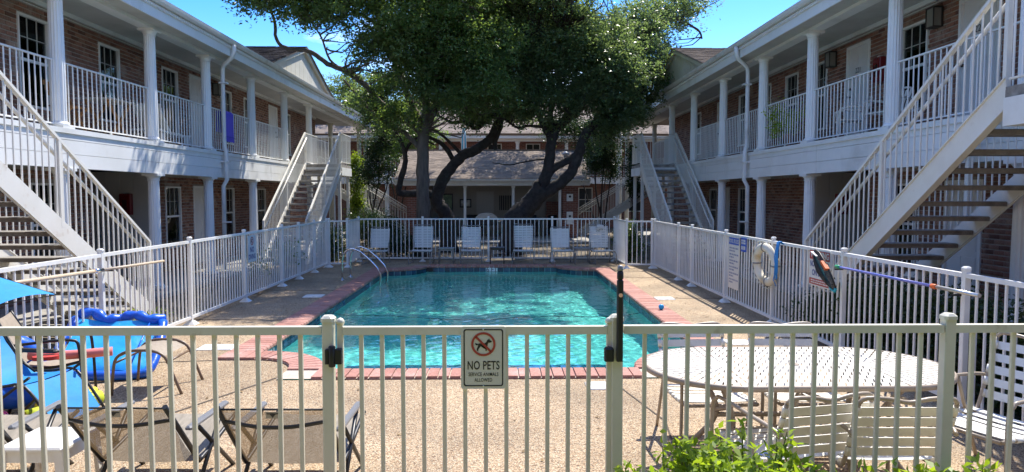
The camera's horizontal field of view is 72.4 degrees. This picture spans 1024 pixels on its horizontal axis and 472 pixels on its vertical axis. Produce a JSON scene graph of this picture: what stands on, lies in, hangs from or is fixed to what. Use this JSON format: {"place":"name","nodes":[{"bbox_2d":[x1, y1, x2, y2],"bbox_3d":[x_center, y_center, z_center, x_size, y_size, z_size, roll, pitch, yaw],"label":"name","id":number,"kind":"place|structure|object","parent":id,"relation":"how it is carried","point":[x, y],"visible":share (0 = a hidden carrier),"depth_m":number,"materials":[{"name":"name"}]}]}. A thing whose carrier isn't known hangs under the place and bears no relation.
{"place":"outdoors","nodes":[
{"label":"outdoors","id":0,"kind":"place"},
{"bbox_2d":[166,0,799,101],"label":"sky","id":1,"kind":"structure","parent":0,"point":[739,18],"materials":[{"name":"blue"}]},
{"bbox_2d":[35,228,1021,420],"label":"ground","id":2,"kind":"structure","parent":0,"point":[542,250],"depth_m":16.96,"materials":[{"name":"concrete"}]},
{"bbox_2d":[0,70,152,317],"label":"outdoor staircase","id":3,"kind":"structure","parent":2,"relation":"on","point":[28,201],"depth_m":8.57,"materials":[{"name":"paint"}]},
{"bbox_2d":[0,232,366,338],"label":"walkway","id":4,"kind":"structure","parent":2,"relation":"on","point":[36,314],"depth_m":12.97,"materials":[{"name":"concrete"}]},
{"bbox_2d":[262,132,351,263],"bbox_3d":[-6.084,-1.340,21.347,1.205,3.865,5.720,0,3,-1],"label":"outdoor staircase","id":5,"kind":"structure","parent":4,"relation":"on","point":[324,193],"depth_m":21.45,"materials":[{"name":"paint"}]},
{"bbox_2d":[344,150,370,234],"bbox_3d":[-6.668,-1.787,29.987,1.177,3.778,1.230,0,3,-1],"label":"climbing vine","id":6,"kind":"object","parent":4,"relation":"on","point":[356,201],"visible":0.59,"depth_m":29.88,"materials":[{"name":"green plant"}]},
{"bbox_2d":[0,0,373,314],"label":"apartment building","id":7,"kind":"structure","parent":2,"relation":"on","point":[176,62],"depth_m":14.95,"materials":[{"name":"paint"}]},
{"bbox_2d":[16,11,49,110],"bbox_3d":[-8.042,-2.907,11.764,0.105,1.520,0.860,0,3,-1],"label":"window","id":8,"kind":"structure","parent":7,"relation":"in","point":[32,32],"depth_m":11.77,"materials":[{"name":"glass"}]},
{"bbox_2d":[31,183,55,267],"bbox_3d":[-8.045,-0.176,12.075,0.105,1.470,0.860,0,3,-1],"label":"window","id":9,"kind":"structure","parent":7,"relation":"in","point":[33,186],"depth_m":12.03,"materials":[{"name":"glass"}]},
{"bbox_2d":[42,79,87,130],"bbox_3d":[-7.341,-2.099,11.523,0.478,0.882,0.445,0,3,-1],"label":"wooden folding chair","id":10,"kind":"object","parent":7,"relation":"on","point":[71,106],"visible":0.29,"depth_m":11.71,"materials":[{"name":"brown wood"}]},
{"bbox_2d":[75,97,135,136],"bbox_3d":[-7.371,-2.102,12.774,0.640,0.736,0.900,0,3,-1],"label":"wooden folding table","id":11,"kind":"object","parent":7,"relation":"on","point":[103,108],"visible":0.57,"depth_m":12.71,"materials":[{"name":"brown wood"}]},
{"bbox_2d":[97,42,123,124],"bbox_3d":[-8.081,-3.041,14.034,0.105,1.520,0.810,0,3,-1],"label":"window","id":12,"kind":"structure","parent":7,"relation":"in","point":[108,56],"depth_m":14.09,"materials":[{"name":"paint"}]},
{"bbox_2d":[119,192,132,214],"bbox_3d":[-8.547,-0.718,15.498,0.250,0.500,0.134,0,3,-1],"label":"fire extinguisher cabinet","id":13,"kind":"object","parent":7,"relation":"attached to","point":[126,201],"visible":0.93,"depth_m":15.44,"materials":[{"name":"red"}]},
{"bbox_2d":[132,103,191,146],"bbox_3d":[-7.376,-2.291,14.817,0.560,0.850,1.520,0,3,-1],"label":"plastic chaise","id":14,"kind":"object","parent":7,"relation":"on","point":[142,110],"visible":0.41,"depth_m":14.28,"materials":[{"name":"white plastic"}]},
{"bbox_2d":[161,66,179,133],"bbox_3d":[-8.125,-3.192,16.604,0.105,1.520,0.860,0,3,-1],"label":"window","id":15,"kind":"structure","parent":7,"relation":"in","point":[169,79],"depth_m":16.70,"materials":[{"name":"paint"}]},
{"bbox_2d":[164,186,183,248],"bbox_3d":[-8.125,-0.452,16.766,0.105,1.470,0.860,0,3,-1],"label":"window","id":16,"kind":"structure","parent":7,"relation":"in","point":[173,204],"depth_m":16.85,"materials":[{"name":"glass"}]},
{"bbox_2d":[189,74,201,148],"bbox_3d":[-8.159,-3.096,18.112,0.090,2.030,0.900,0,3,-1],"label":"door","id":17,"kind":"structure","parent":7,"relation":"in","point":[194,81],"depth_m":18.02,"materials":[{"name":"paint"}]},
{"bbox_2d":[192,186,204,263],"bbox_3d":[-8.159,-0.303,18.327,0.090,2.010,0.900,0,3,-1],"label":"door","id":18,"kind":"structure","parent":7,"relation":"in","point":[198,191],"depth_m":18.19,"materials":[{"name":"paint"}]},
{"bbox_2d":[216,109,233,142],"bbox_3d":[-6.878,-2.634,16.809,0.188,0.742,0.680,0,3,-1],"label":"towel","id":19,"kind":"object","parent":7,"relation":"hanging from","point":[229,128],"visible":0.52,"depth_m":16.82,"materials":[{"name":"blue fabric"}]},
{"bbox_2d":[226,188,235,238],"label":"window","id":20,"kind":"structure","parent":7,"relation":"in","point":[230,192],"depth_m":20.42,"materials":[{"name":"paint"}]},
{"bbox_2d":[268,105,277,159],"bbox_3d":[-8.247,-3.452,24.151,0.120,2.030,0.900,0,3,-1],"label":"door","id":21,"kind":"structure","parent":7,"relation":"in","point":[273,115],"depth_m":24.22,"materials":[{"name":"paint"}]},
{"bbox_2d":[309,217,352,261],"bbox_3d":[-5.098,0.124,19.575,1.382,1.272,1.598,2,4,36],"label":"shrub","id":22,"kind":"object","parent":2,"relation":"on","point":[334,233],"visible":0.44,"depth_m":19.45,"materials":[{"name":"green plant"}]},
{"bbox_2d":[342,200,412,250],"bbox_3d":[-4.586,-0.359,23.420,2.483,1.677,1.985,0,3,-1],"label":"shrub","id":23,"kind":"object","parent":2,"relation":"on","point":[363,228],"visible":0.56,"depth_m":23.30,"materials":[{"name":"green plant"}]},
{"bbox_2d":[323,65,432,116],"bbox_3d":[-7.791,-5.205,40.493,7.867,9.370,5.138,0,3,-1],"label":"background tree","id":24,"kind":"object","parent":2,"relation":"on","point":[341,87],"visible":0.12,"depth_m":39.91,"materials":[{"name":"green plant"}]},
{"bbox_2d":[222,0,536,255],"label":"oak tree","id":25,"kind":"object","parent":2,"relation":"on","point":[447,55],"visible":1,"depth_m":18.75,"materials":[{"name":"green plant"}]},
{"bbox_2d":[349,121,410,217],"bbox_3d":[-4.876,-2.100,26.174,2.370,4.831,2.166,-2,4,-30],"label":"tree","id":26,"kind":"object","parent":2,"relation":"on","point":[373,148],"visible":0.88,"depth_m":26.11,"materials":[{"name":"green plant"}]},
{"bbox_2d":[381,232,429,256],"bbox_3d":[-3.204,0.203,20.923,1.534,0.930,1.535,2,4,35],"label":"shrub","id":27,"kind":"object","parent":2,"relation":"on","point":[398,243],"visible":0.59,"depth_m":20.75,"materials":[{"name":"green plant"}]},
{"bbox_2d":[364,104,448,221],"bbox_3d":[-5.221,-3.427,34.337,4.465,6.517,2.719,0,3,-1],"label":"background tree","id":28,"kind":"object","parent":2,"relation":"on","point":[414,134],"visible":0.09,"depth_m":34.16,"materials":[{"name":"green plant"}]},
{"bbox_2d":[333,0,579,251],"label":"oak tree","id":29,"kind":"object","parent":2,"relation":"on","point":[441,208],"visible":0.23,"depth_m":22.71,"materials":[{"name":"green plant"}]},
{"bbox_2d":[315,102,668,228],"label":"apartment building","id":30,"kind":"structure","parent":2,"relation":"on","point":[510,138],"depth_m":39.05,"materials":[{"name":"paint"}]},
{"bbox_2d":[578,188,592,211],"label":"window","id":31,"kind":"structure","parent":30,"relation":"in","point":[582,199],"depth_m":39.34,"materials":[{"name":"glass"}]},
{"bbox_2d":[394,149,590,237],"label":"pool house","id":32,"kind":"structure","parent":2,"relation":"on","point":[481,182],"depth_m":30.58,"materials":[{"name":"beige paint"}]},
{"bbox_2d":[476,191,493,234],"bbox_3d":[-1.201,-1.024,31.321,0.770,1.940,0.082,0,3,-1],"label":"door","id":33,"kind":"structure","parent":32,"relation":"in","point":[485,199],"depth_m":31.31,"materials":[{"name":"grey"}]},
{"bbox_2d":[499,195,511,210],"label":"louvre window","id":34,"kind":"structure","parent":32,"relation":"in","point":[505,201],"depth_m":31.30,"materials":[{"name":"beige paint"}]},
{"bbox_2d":[395,235,600,243],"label":"back walkway","id":35,"kind":"structure","parent":2,"relation":"on","point":[542,239],"depth_m":28.21,"materials":[{"name":"concrete"}]},
{"bbox_2d":[315,156,406,235],"bbox_3d":[-6.863,-1.724,30.741,4.910,3.525,1.125,0,3,-1],"label":"outdoor staircase","id":36,"kind":"structure","parent":35,"relation":"on","point":[343,194],"depth_m":30.28,"materials":[{"name":"paint"}]},
{"bbox_2d":[476,213,502,239],"bbox_3d":[-0.869,-0.376,28.316,1.230,1.120,0.560,0,3,-1],"label":"barbecue grill","id":37,"kind":"object","parent":35,"relation":"on","point":[485,215],"visible":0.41,"depth_m":28.02,"materials":[{"name":"grey metal"}]},
{"bbox_2d":[578,158,667,235],"bbox_3d":[5.256,-1.736,30.943,4.910,3.525,1.125,0,3,-1],"label":"outdoor staircase","id":38,"kind":"structure","parent":35,"relation":"on","point":[619,208],"depth_m":30.44,"materials":[{"name":"paint"}]},
{"bbox_2d":[3,260,1023,471],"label":"pool deck","id":39,"kind":"structure","parent":2,"relation":"on","point":[699,301],"depth_m":6.18,"materials":[{"name":"beige concrete"}]},
{"bbox_2d":[2,336,52,408],"bbox_3d":[-4.313,1.152,6.021,0.213,0.690,0.686,-31,4,21],"label":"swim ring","id":40,"kind":"object","parent":39,"relation":"on","point":[10,401],"visible":0.18,"depth_m":5.90,"materials":[{"name":"blue plastic"}]},
{"bbox_2d":[3,400,78,471],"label":"sling recliner","id":41,"kind":"object","parent":39,"relation":"on","point":[32,423],"visible":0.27,"depth_m":4.63,"materials":[{"name":"brown"}]},
{"bbox_2d":[0,309,96,413],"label":"sling chair","id":42,"kind":"object","parent":39,"relation":"on","point":[10,319],"visible":0.36,"depth_m":6.08,"materials":[{"name":"fabric"}]},
{"bbox_2d":[27,347,112,359],"bbox_3d":[-3.848,1.028,6.108,0.645,0.091,0.118,-1,4,-19],"label":"pool noodle","id":43,"kind":"object","parent":42,"relation":"on","point":[91,353],"visible":0.52,"depth_m":6.11,"materials":[{"name":"red plastic"}]},
{"bbox_2d":[0,277,104,418],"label":"zero gravity chair","id":44,"kind":"object","parent":39,"relation":"on","point":[10,289],"visible":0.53,"depth_m":5.49,"materials":[{"name":"blue fabric"}]},
{"bbox_2d":[5,427,103,471],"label":"plastic table","id":45,"kind":"object","parent":39,"relation":"on","point":[54,447],"visible":0.51,"depth_m":4.09,"materials":[{"name":"white plastic"}]},
{"bbox_2d":[53,307,167,380],"bbox_3d":[-4.166,1.121,7.282,1.008,0.161,0.990,4,35,-16],"label":"pool lounge float","id":46,"kind":"object","parent":39,"relation":"on","point":[125,318],"visible":0.6,"depth_m":7.31,"materials":[{"name":"blue plastic"}]},
{"bbox_2d":[55,400,234,471],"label":"sling recliner","id":47,"kind":"object","parent":39,"relation":"on","point":[184,438],"visible":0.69,"depth_m":4.21,"materials":[{"name":"brown fabric"}]},
{"bbox_2d":[111,338,203,395],"bbox_3d":[-3.400,1.244,6.729,0.657,0.434,0.538,0,3,-3],"label":"ottoman","id":48,"kind":"object","parent":39,"relation":"on","point":[158,346],"visible":0.8,"depth_m":6.69,"materials":[{"name":"white plastic"}]},
{"bbox_2d":[0,218,327,348],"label":"picket fence","id":49,"kind":"object","parent":39,"relation":"on","point":[100,255],"visible":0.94,"depth_m":10.00,"materials":[{"name":"metal"}]},
{"bbox_2d":[15,260,164,283],"bbox_3d":[-4.474,0.387,7.085,0.095,0.123,3.851,0,3,-1],"label":"pool pole","id":50,"kind":"object","parent":49,"relation":"attached to","point":[97,270],"visible":0.99,"depth_m":7.23,"materials":[{"name":"silver metal"}]},
{"bbox_2d":[248,235,255,262],"bbox_3d":[-4.597,0.222,12.378,0.005,0.470,0.400,0,3,-1],"label":"sign","id":51,"kind":"object","parent":49,"relation":"attached to","point":[251,248],"visible":1,"depth_m":12.35,"materials":[{"name":"white plastic"}]},
{"bbox_2d":[0,315,336,471],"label":"picket fence","id":52,"kind":"object","parent":39,"relation":"on","point":[326,329],"visible":1,"depth_m":3.46,"materials":[{"name":"beige metal"}]},
{"bbox_2d":[325,317,611,471],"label":"pool gate","id":53,"kind":"structure","parent":52,"relation":"attached to","point":[333,356],"depth_m":3.49,"materials":[{"name":"beige metal"}]},
{"bbox_2d":[461,326,505,388],"bbox_3d":[-0.141,0.602,3.463,0.222,0.312,0.007,0,3,-1],"label":"sign","id":54,"kind":"object","parent":53,"relation":"attached to","point":[483,357],"visible":1,"depth_m":3.46,"materials":[{"name":"beige metal"}]},
{"bbox_2d":[219,401,365,471],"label":"sling recliner","id":55,"kind":"object","parent":39,"relation":"on","point":[313,438],"visible":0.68,"depth_m":4.14,"materials":[{"name":"brown fabric"}]},
{"bbox_2d":[17,277,675,471],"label":"deck joint","id":56,"kind":"object","parent":39,"relation":"on","point":[275,378],"visible":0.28,"depth_m":6.51,"materials":[{"name":"brown"}]},
{"bbox_2d":[362,227,389,264],"bbox_3d":[-3.631,0.256,18.789,0.600,0.986,0.788,0,3,6],"label":"strap chair","id":57,"kind":"object","parent":39,"relation":"on","point":[377,243],"visible":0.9,"depth_m":19.07,"materials":[{"name":"white plastic"}]},
{"bbox_2d":[408,224,433,264],"bbox_3d":[-2.437,0.221,18.874,0.600,1.046,0.800,0,3,2],"label":"strap chair","id":58,"kind":"object","parent":39,"relation":"on","point":[430,244],"visible":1,"depth_m":19.16,"materials":[{"name":"white plastic"}]},
{"bbox_2d":[460,225,481,263],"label":"strap chair","id":59,"kind":"object","parent":39,"relation":"on","point":[470,232],"visible":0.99,"depth_m":19.20,"materials":[{"name":"white plastic"}]},
{"bbox_2d":[269,267,684,379],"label":"swimming pool","id":60,"kind":"structure","parent":39,"relation":"in","point":[435,296],"depth_m":11.73,"materials":[{"name":"liquid"}]},
{"bbox_2d":[218,264,737,379],"bbox_3d":[-0.435,1.103,12.721,5.893,0.065,11.400,0,3,-1],"label":"pool coping","id":61,"kind":"object","parent":39,"relation":"on","point":[642,299],"visible":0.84,"depth_m":8.52,"materials":[{"name":"tile"}]},
{"bbox_2d":[326,216,655,268],"bbox_3d":[-0.586,0.136,18.483,8.350,1.256,2.070,0,3,-1],"label":"picket fence","id":62,"kind":"object","parent":39,"relation":"on","point":[620,248],"visible":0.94,"depth_m":19.36,"materials":[{"name":"metal"}]},
{"bbox_2d":[512,223,533,263],"bbox_3d":[0.302,0.209,18.902,0.600,1.066,0.804,0,3,2],"label":"strap chair","id":63,"kind":"object","parent":39,"relation":"on","point":[523,239],"visible":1,"depth_m":19.19,"materials":[{"name":"white plastic"}]},
{"bbox_2d":[550,226,575,264],"bbox_3d":[1.350,0.250,18.894,0.600,0.986,0.787,0,3,-7],"label":"strap chair","id":64,"kind":"object","parent":39,"relation":"on","point":[559,236],"visible":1,"depth_m":19.18,"materials":[{"name":"white plastic"}]},
{"bbox_2d":[589,224,616,264],"bbox_3d":[2.426,0.221,18.876,0.600,1.046,0.800,-1,3,-9],"label":"strap chair","id":65,"kind":"object","parent":39,"relation":"on","point":[604,238],"visible":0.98,"depth_m":19.15,"materials":[{"name":"white plastic"}]},
{"bbox_2d":[610,211,647,261],"bbox_3d":[3.239,0.034,19.489,1.120,1.428,1.151,1,4,22],"label":"shrub","id":66,"kind":"object","parent":39,"relation":"on","point":[636,240],"visible":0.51,"depth_m":19.37,"materials":[{"name":"green plant"}]},
{"bbox_2d":[655,322,763,442],"bbox_3d":[1.475,1.131,5.367,0.618,0.819,0.778,0,3,-4],"label":"strap chair","id":67,"kind":"object","parent":39,"relation":"on","point":[696,396],"visible":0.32,"depth_m":5.41,"materials":[{"name":"plastic"}]},
{"bbox_2d":[710,391,873,471],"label":"strap chair","id":68,"kind":"object","parent":39,"relation":"on","point":[802,450],"visible":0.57,"depth_m":3.82,"materials":[{"name":"plastic"}]},
{"bbox_2d":[647,346,957,471],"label":"patio table","id":69,"kind":"object","parent":39,"relation":"on","point":[720,384],"visible":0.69,"depth_m":4.56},
{"bbox_2d":[746,321,860,436],"bbox_3d":[2.193,1.130,5.389,0.618,0.819,0.778,0,3,1],"label":"strap chair","id":70,"kind":"object","parent":39,"relation":"on","point":[778,397],"visible":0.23,"depth_m":5.67,"materials":[{"name":"plastic"}]},
{"bbox_2d":[613,417,1001,471],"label":"plumbago bush","id":71,"kind":"object","parent":39,"relation":"on","point":[694,458],"visible":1,"depth_m":3.21,"materials":[{"name":"green plant"}]},
{"bbox_2d":[609,312,1023,471],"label":"picket fence","id":72,"kind":"object","parent":39,"relation":"on","point":[948,328],"visible":0.94,"depth_m":3.52,"materials":[{"name":"beige metal"}]},
{"bbox_2d":[604,265,623,361],"bbox_3d":[0.502,0.380,3.446,0.090,0.476,0.052,0,3,-1],"label":"gate latch","id":73,"kind":"object","parent":72,"relation":"attached to","point":[608,354],"visible":1,"depth_m":3.43,"materials":[{"name":"black plastic"}]},
{"bbox_2d":[652,218,1023,431],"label":"picket fence","id":74,"kind":"object","parent":39,"relation":"on","point":[966,275],"visible":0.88,"depth_m":8.06,"materials":[{"name":"metal"}]},
{"bbox_2d":[728,236,738,290],"bbox_3d":[3.650,0.443,11.530,0.005,0.860,0.500,0,3,-1],"label":"sign","id":75,"kind":"object","parent":74,"relation":"attached to","point":[733,275],"visible":1,"depth_m":11.53,"materials":[{"name":"white plastic"}]},
{"bbox_2d":[751,241,780,288],"bbox_3d":[3.616,0.405,9.964,0.129,0.690,0.690,-7,4,-10],"label":"life ring","id":76,"kind":"object","parent":74,"relation":"hanging from","point":[769,250],"visible":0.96,"depth_m":9.96,"materials":[{"name":"plastic"}]},
{"bbox_2d":[809,248,830,289],"bbox_3d":[3.703,0.390,8.432,0.005,0.450,0.560,0,3,-1],"label":"sign","id":77,"kind":"object","parent":74,"relation":"attached to","point":[815,279],"visible":0.56,"depth_m":8.51,"materials":[{"name":"white plastic"}]},
{"bbox_2d":[810,249,980,297],"bbox_3d":[3.640,0.465,6.948,0.204,0.463,2.850,0,3,-1],"label":"leaf skimmer","id":78,"kind":"object","parent":74,"relation":"attached to","point":[822,268],"visible":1,"depth_m":7.80,"materials":[{"name":"blue metal"}]},
{"bbox_2d":[794,393,959,471],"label":"strap chair","id":79,"kind":"object","parent":39,"relation":"on","point":[885,447],"visible":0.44,"depth_m":3.78,"materials":[{"name":"plastic"}]},
{"bbox_2d":[913,333,1023,471],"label":"strap chair","id":80,"kind":"object","parent":39,"relation":"on","point":[997,432],"visible":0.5,"depth_m":4.77,"materials":[{"name":"white plastic"}]},
{"bbox_2d":[534,113,637,229],"bbox_3d":[3.811,-3.432,35.166,5.534,6.444,2.809,0,3,-1],"label":"background tree","id":81,"kind":"object","parent":2,"relation":"on","point":[571,129],"visible":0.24,"depth_m":34.97,"materials":[{"name":"green plant"}]},
{"bbox_2d":[475,0,724,255],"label":"oak tree","id":82,"kind":"object","parent":2,"relation":"on","point":[616,80],"visible":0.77,"depth_m":21.09,"materials":[{"name":"green plant"}]},
{"bbox_2d":[578,116,635,242],"bbox_3d":[3.575,-2.461,26.680,2.398,5.502,2.171,0,3,-1],"label":"tree","id":83,"kind":"object","parent":2,"relation":"on","point":[602,161],"visible":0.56,"depth_m":26.61,"materials":[{"name":"green plant"}]},
{"bbox_2d":[631,133,713,261],"bbox_3d":[4.794,-1.351,21.533,1.205,3.865,5.720,0,3,-1],"label":"outdoor staircase","id":84,"kind":"structure","parent":2,"relation":"on","point":[660,209],"depth_m":21.71,"materials":[{"name":"paint"}]},
{"bbox_2d":[612,231,988,347],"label":"walkway","id":85,"kind":"structure","parent":2,"relation":"on","point":[648,238],"depth_m":16.57,"materials":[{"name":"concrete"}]},
{"bbox_2d":[623,141,645,235],"bbox_3d":[5.250,-2.029,29.966,1.115,4.127,1.216,0,3,-1],"label":"climbing vine","id":86,"kind":"object","parent":85,"relation":"on","point":[630,183],"visible":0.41,"depth_m":29.84,"materials":[{"name":"green plant"}]},
{"bbox_2d":[619,0,1023,338],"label":"apartment building","id":87,"kind":"structure","parent":2,"relation":"on","point":[752,180],"depth_m":13.83,"materials":[{"name":"paint"}]},
{"bbox_2d":[660,54,716,230],"bbox_3d":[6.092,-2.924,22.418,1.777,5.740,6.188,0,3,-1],"label":"wall","id":88,"kind":"structure","parent":87,"relation":"in","point":[680,66],"depth_m":22.53,"materials":[{"name":"paint"}]},
{"bbox_2d":[737,94,744,146],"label":"window","id":89,"kind":"structure","parent":87,"relation":"in","point":[741,109],"depth_m":21.04,"materials":[{"name":"paint"}]},
{"bbox_2d":[737,188,744,235],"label":"window","id":90,"kind":"structure","parent":87,"relation":"in","point":[741,191],"depth_m":21.05,"materials":[{"name":"glass"}]},
{"bbox_2d":[761,96,805,146],"bbox_3d":[5.868,-2.443,14.914,0.760,1.149,1.511,-1,3,-15],"label":"potted plant","id":91,"kind":"object","parent":87,"relation":"on","point":[770,118],"visible":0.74,"depth_m":14.93,"materials":[{"name":"green plant"}]},
{"bbox_2d":[784,72,798,133],"bbox_3d":[6.939,-3.235,17.336,0.105,1.520,0.810,0,3,-1],"label":"window","id":92,"kind":"structure","parent":87,"relation":"in","point":[791,81],"depth_m":17.37,"materials":[{"name":"paint"}]},
{"bbox_2d":[818,61,827,130],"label":"window","id":93,"kind":"structure","parent":87,"relation":"in","point":[822,73],"depth_m":15.76,"materials":[{"name":"glass"}]},
{"bbox_2d":[824,51,836,68],"bbox_3d":[6.868,-3.793,15.073,0.180,0.330,0.220,0,3,-1],"label":"wall lamp","id":94,"kind":"object","parent":87,"relation":"attached to","point":[830,59],"visible":1,"depth_m":14.98,"materials":[{"name":"brown metal"}]},
{"bbox_2d":[832,96,872,137],"bbox_3d":[6.473,-2.206,13.290,0.627,0.872,0.623,1,4,16],"label":"resin armchair","id":95,"kind":"object","parent":87,"relation":"on","point":[849,120],"visible":0.55,"depth_m":13.12,"materials":[{"name":"white plastic"}]},
{"bbox_2d":[844,38,870,135],"bbox_3d":[6.987,-2.862,14.138,0.120,2.030,0.920,0,3,-1],"label":"door","id":96,"kind":"structure","parent":87,"relation":"in","point":[858,55],"depth_m":14.18,"materials":[{"name":"paint"}]},
{"bbox_2d":[873,55,885,83],"bbox_3d":[6.923,-3.147,13.208,0.134,0.500,0.250,0,3,-1],"label":"fire extinguisher cabinet","id":97,"kind":"object","parent":87,"relation":"attached to","point":[879,61],"visible":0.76,"depth_m":13.11,"materials":[{"name":"red"}]},
{"bbox_2d":[861,86,911,132],"bbox_3d":[6.466,-2.131,12.018,0.627,0.872,0.623,-1,3,-12],"label":"resin armchair","id":98,"kind":"object","parent":87,"relation":"on","point":[905,98],"visible":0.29,"depth_m":11.98,"materials":[{"name":"white plastic"}]},
{"bbox_2d":[896,183,917,263],"bbox_3d":[7.024,-0.202,12.532,0.105,1.470,0.860,0,3,-1],"label":"window","id":99,"kind":"structure","parent":87,"relation":"in","point":[903,185],"depth_m":12.44,"materials":[{"name":"glass"}]},
{"bbox_2d":[901,19,928,111],"bbox_3d":[7.027,-2.934,12.221,0.105,1.520,0.860,0,3,-1],"label":"window","id":100,"kind":"structure","parent":87,"relation":"in","point":[915,36],"depth_m":12.21,"materials":[{"name":"glass"}]},
{"bbox_2d":[925,6,943,28],"bbox_3d":[6.929,-3.581,11.479,0.180,0.330,0.220,0,3,-1],"label":"wall lamp","id":101,"kind":"object","parent":87,"relation":"attached to","point":[933,17],"visible":1,"depth_m":11.39,"materials":[{"name":"brown metal"}]},
{"bbox_2d":[940,179,983,300],"bbox_3d":[7.059,0.131,10.949,0.090,2.010,0.900,0,3,-1],"label":"door","id":102,"kind":"structure","parent":87,"relation":"in","point":[969,255],"depth_m":10.96,"materials":[{"name":"paint"}]},
{"bbox_2d":[957,0,1003,116],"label":"door","id":103,"kind":"structure","parent":87,"relation":"in","point":[968,9],"depth_m":10.65,"materials":[{"name":"paint"}]},
{"bbox_2d":[779,277,871,347],"bbox_3d":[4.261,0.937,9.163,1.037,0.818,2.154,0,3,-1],"label":"hedge bush","id":104,"kind":"object","parent":2,"relation":"on","point":[825,310],"visible":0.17,"depth_m":9.22,"materials":[{"name":"green plant"}]},
{"bbox_2d":[829,268,960,373],"bbox_3d":[4.339,0.893,7.865,1.107,1.068,2.005,0,3,-1],"label":"hedge bush","id":105,"kind":"object","parent":2,"relation":"on","point":[912,288],"visible":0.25,"depth_m":7.76,"materials":[{"name":"green plant"}]},
{"bbox_2d":[801,0,1023,302],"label":"outdoor staircase","id":106,"kind":"structure","parent":2,"relation":"on","point":[1002,102],"depth_m":7.88,"materials":[{"name":"paint"}]},
{"bbox_2d":[890,274,1023,419],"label":"hedge bush","id":107,"kind":"object","parent":2,"relation":"on","point":[990,317],"visible":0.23,"depth_m":6.37,"materials":[{"name":"green plant"}]},
{"bbox_2d":[986,311,1023,420],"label":"hedge bush","id":108,"kind":"object","parent":2,"relation":"on","point":[1021,341],"visible":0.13,"depth_m":5.68,"materials":[{"name":"green plant"}]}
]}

